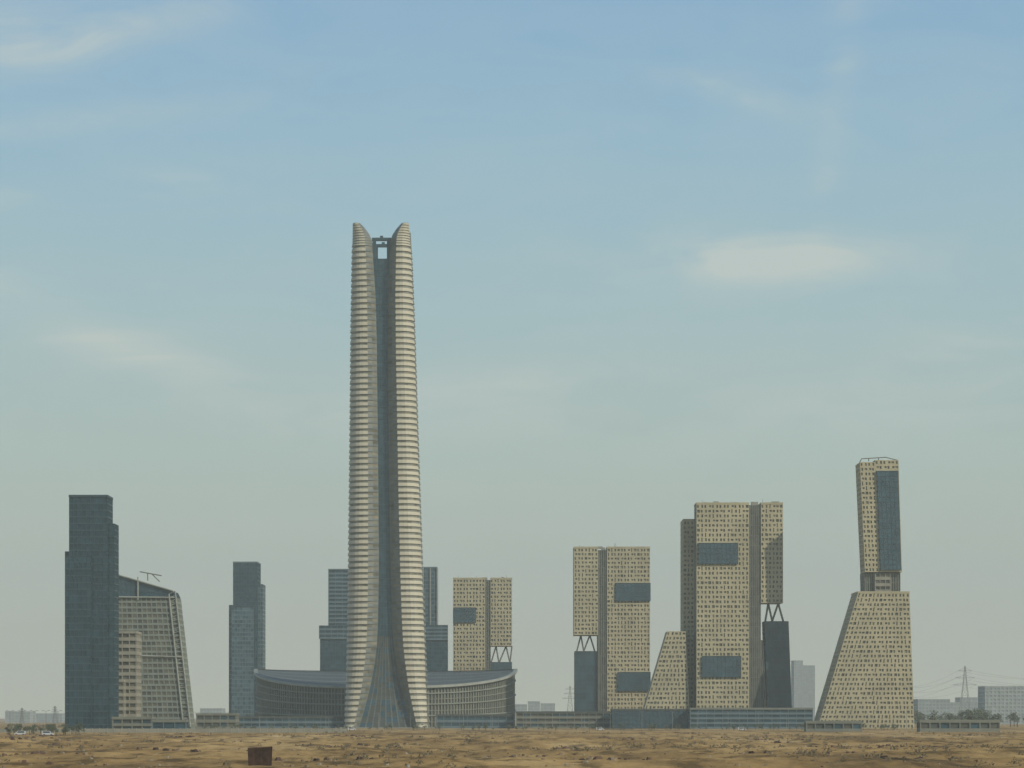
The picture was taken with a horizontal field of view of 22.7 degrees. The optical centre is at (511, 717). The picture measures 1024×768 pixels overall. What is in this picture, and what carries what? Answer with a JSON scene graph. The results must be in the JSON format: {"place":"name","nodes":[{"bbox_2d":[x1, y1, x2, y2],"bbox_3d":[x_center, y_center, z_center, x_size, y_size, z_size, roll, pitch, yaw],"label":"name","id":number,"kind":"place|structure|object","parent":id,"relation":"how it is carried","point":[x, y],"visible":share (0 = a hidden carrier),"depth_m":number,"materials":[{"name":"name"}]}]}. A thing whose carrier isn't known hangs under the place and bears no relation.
{"place":"outdoors","nodes":[
{"label":"outdoors","id":0,"kind":"place"},
{"bbox_2d":[65,495,118,728],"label":"glass office tower","id":1,"kind":"structure","parent":0,"point":[91,627],"depth_m":1500.00,"materials":[{"name":"blue glass"}]},
{"bbox_2d":[119,631,141,716],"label":"beige office building","id":2,"kind":"structure","parent":0,"point":[130,673],"depth_m":1604.16,"materials":[{"name":"concrete"}]},
{"bbox_2d":[112,717,155,728],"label":"site office","id":3,"kind":"structure","parent":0,"point":[131,722],"depth_m":1440.00,"materials":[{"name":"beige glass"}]},
{"bbox_2d":[119,598,194,728],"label":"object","id":4,"kind":"object","parent":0,"point":[149,619],"visible":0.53,"depth_m":1720.40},
{"bbox_2d":[119,576,180,598],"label":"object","id":5,"kind":"object","parent":4,"relation":"on","point":[127,587],"visible":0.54,"depth_m":1720.60,"materials":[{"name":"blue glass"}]},
{"bbox_2d":[140,571,161,581],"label":"cleaning crane","id":6,"kind":"object","parent":5,"relation":"on","point":[152,574],"visible":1,"depth_m":1727.66,"materials":[{"name":"grey metal"}]},
{"bbox_2d":[152,720,188,728],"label":"site office","id":7,"kind":"structure","parent":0,"point":[170,724],"depth_m":1420.60,"materials":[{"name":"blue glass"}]},
{"bbox_2d":[200,708,225,712],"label":"distant apartment block","id":8,"kind":"structure","parent":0,"point":[212,710],"depth_m":4200.00,"materials":[{"name":"grey concrete"}]},
{"bbox_2d":[229,562,265,715],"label":"blue glass tower","id":9,"kind":"structure","parent":0,"point":[247,632],"depth_m":2299.00,"materials":[{"name":"blue glass"}]},
{"bbox_2d":[319,569,348,670],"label":"stepped glass block","id":10,"kind":"structure","parent":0,"point":[333,636],"depth_m":2380.25,"materials":[{"name":"blue glass"}]},
{"bbox_2d":[335,223,435,727],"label":"supertall skyscraper","id":11,"kind":"structure","parent":0,"point":[386,669],"depth_m":1976.11,"materials":[{"name":"concrete"}]},
{"bbox_2d":[256,671,514,727],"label":"curved wall","id":12,"kind":"structure","parent":0,"point":[499,706],"depth_m":2070.89,"materials":[{"name":"grey glass"}]},
{"bbox_2d":[254,669,517,715],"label":"rim","id":13,"kind":"object","parent":12,"relation":"attached to","point":[511,674],"visible":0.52,"depth_m":2075.08,"materials":[{"name":"grey metal"}]},
{"bbox_2d":[258,669,512,685],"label":"roof","id":14,"kind":"structure","parent":13,"relation":"on","point":[468,676],"depth_m":2147.30,"materials":[{"name":"grey metal"}]},
{"bbox_2d":[423,567,447,670],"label":"stepped glass block","id":15,"kind":"structure","parent":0,"point":[436,643],"depth_m":2380.25,"materials":[{"name":"blue glass"}]},
{"bbox_2d":[453,576,512,672],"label":"lattice facade tower","id":16,"kind":"structure","parent":0,"point":[482,616],"depth_m":2400.00,"materials":[{"name":"beige concrete"}]},
{"bbox_2d":[454,607,475,621],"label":"terrace window","id":17,"kind":"structure","parent":16,"relation":"in","point":[461,614],"depth_m":2399.27,"materials":[{"name":"blue glass"}]},
{"bbox_2d":[0,719,1023,767],"bbox_3d":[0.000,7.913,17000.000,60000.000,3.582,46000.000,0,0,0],"label":"desert ground","id":18,"kind":"structure","parent":0,"point":[211,755],"depth_m":635.74,"materials":[{"name":"beige sand"}]},
{"bbox_2d":[14,731,25,734],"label":"parked van","id":19,"kind":"object","parent":18,"relation":"on","point":[20,732],"visible":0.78,"depth_m":1179.05,"materials":[{"name":"white metal"}]},
{"bbox_2d":[5,711,35,722],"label":"distant apartment block","id":20,"kind":"structure","parent":18,"relation":"on","point":[14,716],"depth_m":4200.00,"materials":[{"name":"grey concrete"}]},
{"bbox_2d":[19,708,24,724],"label":"electricity pylon","id":21,"kind":"object","parent":18,"relation":"on","point":[21,711],"visible":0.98,"depth_m":2799.27,"materials":[{"name":"metal"}]},
{"bbox_2d":[5,723,84,734],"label":"roadside tree row","id":22,"kind":"object","parent":18,"relation":"on","point":[49,727],"visible":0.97,"depth_m":1255.31,"materials":[{"name":"green plant"}]},
{"bbox_2d":[42,731,53,734],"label":"parked van","id":23,"kind":"object","parent":18,"relation":"on","point":[47,733],"visible":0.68,"depth_m":1174.05,"materials":[{"name":"white metal"}]},
{"bbox_2d":[36,713,64,722],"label":"distant apartment block","id":24,"kind":"structure","parent":18,"relation":"on","point":[44,717],"depth_m":4500.00,"materials":[{"name":"grey concrete"}]},
{"bbox_2d":[52,706,57,724],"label":"electricity pylon","id":25,"kind":"object","parent":18,"relation":"on","point":[54,707],"visible":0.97,"depth_m":2999.27,"materials":[{"name":"metal"}]},
{"bbox_2d":[119,574,190,726],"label":"slanted frame","id":26,"kind":"object","parent":18,"relation":"on","point":[138,597],"visible":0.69,"depth_m":1719.02,"materials":[{"name":"grey metal"}]},
{"bbox_2d":[169,591,184,715],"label":"ladder rungs","id":27,"kind":"object","parent":26,"relation":"attached to","point":[179,651],"visible":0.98,"depth_m":1719.34,"materials":[{"name":"grey metal"}]},
{"bbox_2d":[0,728,347,732],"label":"perimeter wall","id":28,"kind":"structure","parent":18,"relation":"on","point":[216,730],"depth_m":1400.00,"materials":[{"name":"concrete"}]},
{"bbox_2d":[196,713,239,728],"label":"retail podium","id":29,"kind":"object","parent":18,"relation":"on","point":[228,720],"visible":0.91,"depth_m":1850.60,"materials":[{"name":"grey glass"}]},
{"bbox_2d":[248,746,271,765],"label":"rusty skip container","id":30,"kind":"object","parent":18,"relation":"on","point":[260,756],"visible":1,"depth_m":430.65,"materials":[{"name":"brown metal"}]},
{"bbox_2d":[239,716,344,727],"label":"retail podium","id":31,"kind":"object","parent":18,"relation":"on","point":[298,721],"visible":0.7,"depth_m":1980.00,"materials":[{"name":"grey glass"}]},
{"bbox_2d":[436,714,513,727],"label":"retail podium","id":32,"kind":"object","parent":18,"relation":"on","point":[471,720],"visible":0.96,"depth_m":1970.60,"materials":[{"name":"grey glass"}]},
{"bbox_2d":[0,730,1023,767],"bbox_3d":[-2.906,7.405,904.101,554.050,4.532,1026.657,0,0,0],"label":"desert scrub","id":33,"kind":"object","parent":18,"relation":"on","point":[587,748],"visible":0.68,"depth_m":652.29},
{"bbox_2d":[0,732,1023,767],"bbox_3d":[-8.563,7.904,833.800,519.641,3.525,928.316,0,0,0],"label":"rubble","id":34,"kind":"object","parent":18,"relation":"on","point":[357,758],"visible":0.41,"depth_m":582.49,"materials":[{"name":"stone"}]},
{"bbox_2d":[515,704,526,722],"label":"distant apartment block","id":35,"kind":"structure","parent":18,"relation":"on","point":[520,707],"depth_m":4000.00,"materials":[{"name":"grey concrete"}]},
{"bbox_2d":[190,723,912,730],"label":"planted shrub row","id":36,"kind":"object","parent":18,"relation":"on","point":[507,726],"visible":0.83,"depth_m":1646.01,"materials":[{"name":"green plant"}]},
{"bbox_2d":[516,711,610,727],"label":"retail podium","id":37,"kind":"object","parent":18,"relation":"on","point":[559,719],"visible":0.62,"depth_m":1960.00,"materials":[{"name":"grey glass"}]},
{"bbox_2d":[562,686,573,710],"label":"electricity pylon","id":38,"kind":"object","parent":18,"relation":"on","point":[568,698],"visible":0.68,"depth_m":2999.27,"materials":[{"name":"metal"}]},
{"bbox_2d":[610,709,687,728],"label":"retail podium","id":39,"kind":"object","parent":18,"relation":"on","point":[638,719],"visible":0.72,"depth_m":1930.20,"materials":[{"name":"grey glass"}]},
{"bbox_2d":[687,708,812,728],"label":"retail podium","id":40,"kind":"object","parent":18,"relation":"on","point":[713,718],"visible":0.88,"depth_m":1910.00,"materials":[{"name":"grey glass"}]},
{"bbox_2d":[804,721,861,731],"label":"site office","id":41,"kind":"structure","parent":18,"relation":"on","point":[832,726],"depth_m":1500.00,"materials":[{"name":"white metal"}]},
{"bbox_2d":[913,699,949,723],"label":"distant apartment block","id":42,"kind":"structure","parent":18,"relation":"on","point":[928,706],"depth_m":3500.00,"materials":[{"name":"grey concrete"}]},
{"bbox_2d":[916,720,999,731],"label":"site office","id":43,"kind":"structure","parent":18,"relation":"on","point":[958,725],"depth_m":1480.00,"materials":[{"name":"grey concrete"}]},
{"bbox_2d":[950,702,977,719],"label":"distant apartment block","id":44,"kind":"structure","parent":18,"relation":"on","point":[954,708],"depth_m":3800.00,"materials":[{"name":"grey concrete"}]},
{"bbox_2d":[954,666,975,717],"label":"electricity pylon","id":45,"kind":"object","parent":18,"relation":"on","point":[964,668],"visible":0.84,"depth_m":2999.88,"materials":[{"name":"metal"}]},
{"bbox_2d":[913,671,1023,697],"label":"power lines","id":46,"kind":"object","parent":45,"relation":"attached to","point":[970,687],"visible":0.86,"depth_m":3104.90,"materials":[{"name":"metal"}]},
{"bbox_2d":[914,708,1023,726],"bbox_3d":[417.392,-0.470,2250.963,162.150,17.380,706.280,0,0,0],"label":"distant tree row","id":47,"kind":"object","parent":18,"relation":"on","point":[977,714],"visible":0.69,"depth_m":2125.60,"materials":[{"name":"green plant"}]},
{"bbox_2d":[978,686,1023,723],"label":"distant apartment block","id":48,"kind":"structure","parent":18,"relation":"on","point":[1003,702],"depth_m":3300.00,"materials":[{"name":"grey concrete"}]},
{"bbox_2d":[0,0,1023,718],"label":"sky","id":49,"kind":"structure","parent":0,"point":[669,256],"materials":[{"name":"blue"}]},
{"bbox_2d":[528,701,539,710],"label":"distant apartment block","id":50,"kind":"structure","parent":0,"point":[533,705],"depth_m":4300.00,"materials":[{"name":"grey concrete"}]},
{"bbox_2d":[541,703,554,710],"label":"distant apartment block","id":51,"kind":"structure","parent":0,"point":[547,706],"depth_m":4300.00,"materials":[{"name":"grey concrete"}]},
{"bbox_2d":[573,543,650,710],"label":"lattice facade tower","id":52,"kind":"structure","parent":0,"point":[611,596],"depth_m":2240.00,"materials":[{"name":"beige concrete"}]},
{"bbox_2d":[616,583,650,600],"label":"terrace window upper","id":53,"kind":"structure","parent":52,"relation":"in","point":[624,591],"depth_m":2238.55,"materials":[{"name":"blue glass"}]},
{"bbox_2d":[618,672,650,690],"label":"terrace window lower","id":54,"kind":"structure","parent":52,"relation":"in","point":[627,681],"depth_m":2238.55,"materials":[{"name":"blue glass"}]},
{"bbox_2d":[643,499,791,708],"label":"lattice facade tower","id":55,"kind":"structure","parent":0,"point":[716,651],"depth_m":2000.60,"materials":[{"name":"beige concrete"}]},
{"bbox_2d":[699,543,737,563],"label":"terrace window upper","id":56,"kind":"structure","parent":55,"relation":"in","point":[709,553],"depth_m":1998.80,"materials":[{"name":"blue glass"}]},
{"bbox_2d":[702,656,740,676],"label":"terrace window lower","id":57,"kind":"structure","parent":55,"relation":"in","point":[712,666],"depth_m":1998.80,"materials":[{"name":"blue glass"}]},
{"bbox_2d":[791,660,802,707],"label":"distant apartment block","id":58,"kind":"structure","parent":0,"point":[797,683],"depth_m":4800.00,"materials":[{"name":"grey concrete"}]},
{"bbox_2d":[803,665,814,720],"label":"distant apartment block","id":59,"kind":"structure","parent":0,"point":[808,686],"depth_m":4900.00,"materials":[{"name":"grey concrete"}]},
{"bbox_2d":[814,457,913,727],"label":"tapered lattice tower","id":60,"kind":"structure","parent":0,"point":[870,672],"depth_m":1950.00,"materials":[{"name":"beige concrete"}]},
{"bbox_2d":[955,697,977,701],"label":"distant apartment block","id":61,"kind":"structure","parent":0,"point":[965,699],"depth_m":4500.00,"materials":[{"name":"grey concrete"}]}
]}

